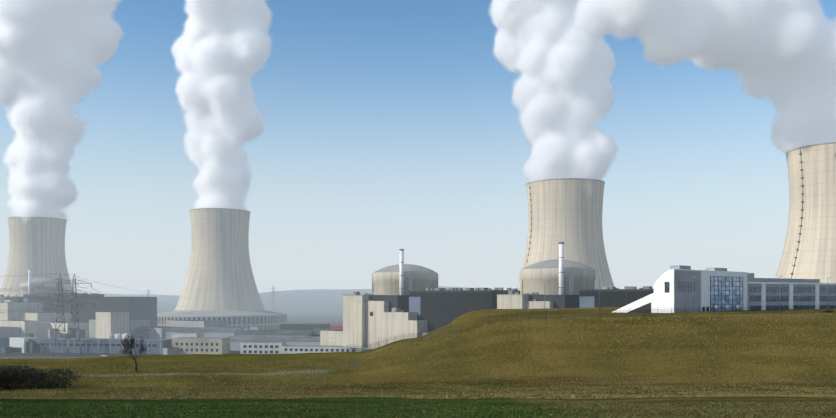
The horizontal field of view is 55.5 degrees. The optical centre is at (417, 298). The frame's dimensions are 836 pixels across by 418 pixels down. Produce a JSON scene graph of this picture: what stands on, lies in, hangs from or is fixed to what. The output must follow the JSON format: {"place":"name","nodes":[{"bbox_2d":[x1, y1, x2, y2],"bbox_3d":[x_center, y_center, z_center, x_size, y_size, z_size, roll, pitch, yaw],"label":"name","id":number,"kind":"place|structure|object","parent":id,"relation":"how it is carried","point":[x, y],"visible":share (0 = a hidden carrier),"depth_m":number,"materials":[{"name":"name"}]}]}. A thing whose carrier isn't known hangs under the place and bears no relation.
{"place":"outdoors","nodes":[
{"label":"outdoors","id":0,"kind":"place"},
{"bbox_2d":[0,217,73,296],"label":"cooling tower","id":1,"kind":"structure","parent":0,"point":[37,245],"depth_m":1200.12,"materials":[{"name":"concrete"}]},
{"bbox_2d":[0,356,107,357],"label":"dirt path","id":2,"kind":"structure","parent":0,"point":[49,356],"depth_m":585.82,"materials":[{"name":"beige soil"}]},
{"bbox_2d":[0,286,835,417],"bbox_3d":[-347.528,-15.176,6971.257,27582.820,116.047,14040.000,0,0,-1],"label":"ground","id":3,"kind":"structure","parent":0,"point":[317,306],"depth_m":221.93,"materials":[{"name":"green plant"}]},
{"bbox_2d":[0,363,81,390],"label":"hedge bush","id":4,"kind":"object","parent":3,"relation":"on","point":[22,375],"visible":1,"depth_m":199.82,"materials":[{"name":"green plant"}]},
{"bbox_2d":[0,269,103,311],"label":"reactor building","id":5,"kind":"structure","parent":3,"relation":"on","point":[36,284],"depth_m":1019.62,"materials":[{"name":"concrete"}]},
{"bbox_2d":[35,273,84,355],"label":"pylon","id":6,"kind":"object","parent":3,"relation":"on","point":[62,306],"visible":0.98,"depth_m":599.84,"materials":[{"name":"grey metal"}]},
{"bbox_2d":[0,273,271,320],"bbox_3d":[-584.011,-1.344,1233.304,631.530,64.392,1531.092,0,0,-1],"label":"power lines","id":7,"kind":"object","parent":6,"relation":"attached to","point":[91,298],"visible":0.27,"depth_m":645.50,"materials":[{"name":"grey metal"}]},
{"bbox_2d":[49,274,98,353],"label":"pylon","id":8,"kind":"object","parent":3,"relation":"on","point":[72,306],"visible":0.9,"depth_m":615.43,"materials":[{"name":"grey metal"}]},
{"bbox_2d":[0,274,141,318],"bbox_3d":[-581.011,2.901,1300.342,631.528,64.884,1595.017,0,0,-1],"label":"power lines","id":9,"kind":"object","parent":8,"relation":"attached to","point":[54,299],"visible":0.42,"depth_m":616.26,"materials":[{"name":"grey metal"}]},
{"bbox_2d":[0,270,156,337],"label":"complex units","id":10,"kind":"object","parent":3,"relation":"on","point":[38,323],"visible":0.6,"depth_m":893.00,"materials":[{"name":"concrete"}]},
{"bbox_2d":[10,337,171,353],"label":"blue workshop","id":11,"kind":"structure","parent":3,"relation":"on","point":[98,345],"depth_m":623.16,"materials":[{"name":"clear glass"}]},
{"bbox_2d":[118,334,147,371],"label":"bare tree","id":12,"kind":"object","parent":3,"relation":"on","point":[126,348],"visible":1,"depth_m":231.17,"materials":[{"name":"brown plant"}]},
{"bbox_2d":[0,325,286,354],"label":"yard clutter","id":13,"kind":"object","parent":3,"relation":"on","point":[31,346],"visible":0.1,"depth_m":751.69,"materials":[{"name":"grey concrete"}]},
{"bbox_2d":[172,333,229,353],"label":"beige office","id":14,"kind":"structure","parent":3,"relation":"on","point":[202,344],"depth_m":612.67,"materials":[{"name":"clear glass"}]},
{"bbox_2d":[89,312,342,338],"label":"low industrial buildings","id":15,"kind":"structure","parent":3,"relation":"on","point":[115,325],"depth_m":764.00,"materials":[{"name":"grey concrete"}]},
{"bbox_2d":[157,208,286,329],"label":"cooling tower","id":16,"kind":"structure","parent":3,"relation":"on","point":[219,283],"depth_m":1083.23,"materials":[{"name":"concrete"}]},
{"bbox_2d":[166,327,342,350],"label":"store sheds","id":17,"kind":"object","parent":3,"relation":"on","point":[237,336],"visible":0.5,"depth_m":694.00,"materials":[{"name":"grey metal"}]},
{"bbox_2d":[268,286,278,310],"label":"pylon","id":18,"kind":"object","parent":3,"relation":"on","point":[273,296],"visible":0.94,"depth_m":1989.80,"materials":[{"name":"grey metal"}]},
{"bbox_2d":[240,342,366,353],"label":"white office row","id":19,"kind":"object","parent":3,"relation":"on","point":[265,348],"visible":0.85,"depth_m":595.58,"materials":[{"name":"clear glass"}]},
{"bbox_2d":[0,401,835,417],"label":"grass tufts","id":20,"kind":"object","parent":3,"relation":"on","point":[468,407],"visible":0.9,"depth_m":66.65,"materials":[{"name":"green plant"}]},
{"bbox_2d":[320,249,519,351],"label":"reactor building","id":21,"kind":"structure","parent":3,"relation":"on","point":[406,299],"depth_m":579.88,"materials":[{"name":"concrete"}]},
{"bbox_2d":[497,242,653,308],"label":"reactor building","id":22,"kind":"structure","parent":3,"relation":"on","point":[571,284],"depth_m":523.75,"materials":[{"name":"concrete"}]},
{"bbox_2d":[351,304,834,352],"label":"security fence","id":23,"kind":"object","parent":3,"relation":"on","point":[671,311],"visible":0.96,"depth_m":253.86,"materials":[{"name":"grey metal"}]},
{"bbox_2d":[613,265,835,312],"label":"white office","id":24,"kind":"object","parent":3,"relation":"on","point":[678,288],"depth_m":315.91,"materials":[{"name":"paint"}]},
{"bbox_2d":[779,276,782,310],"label":"lamp post","id":25,"kind":"object","parent":3,"relation":"on","point":[779,292],"visible":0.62,"depth_m":289.67,"materials":[{"name":"grey metal"}]},
{"bbox_2d":[822,309,833,312],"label":"shrub","id":26,"kind":"object","parent":3,"relation":"on","point":[829,311],"depth_m":261.12,"materials":[{"name":"green plant"}]},
{"bbox_2d":[0,0,835,294],"label":"sky","id":27,"kind":"structure","parent":0,"point":[352,134],"materials":[{"name":"blue"}]},
{"bbox_2d":[516,178,613,290],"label":"cooling tower","id":28,"kind":"structure","parent":0,"point":[567,212],"depth_m":819.32,"materials":[{"name":"concrete"}]},
{"bbox_2d":[775,142,835,282],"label":"cooling tower","id":29,"kind":"structure","parent":0,"point":[809,250],"depth_m":637.22,"materials":[{"name":"concrete"}]}
]}

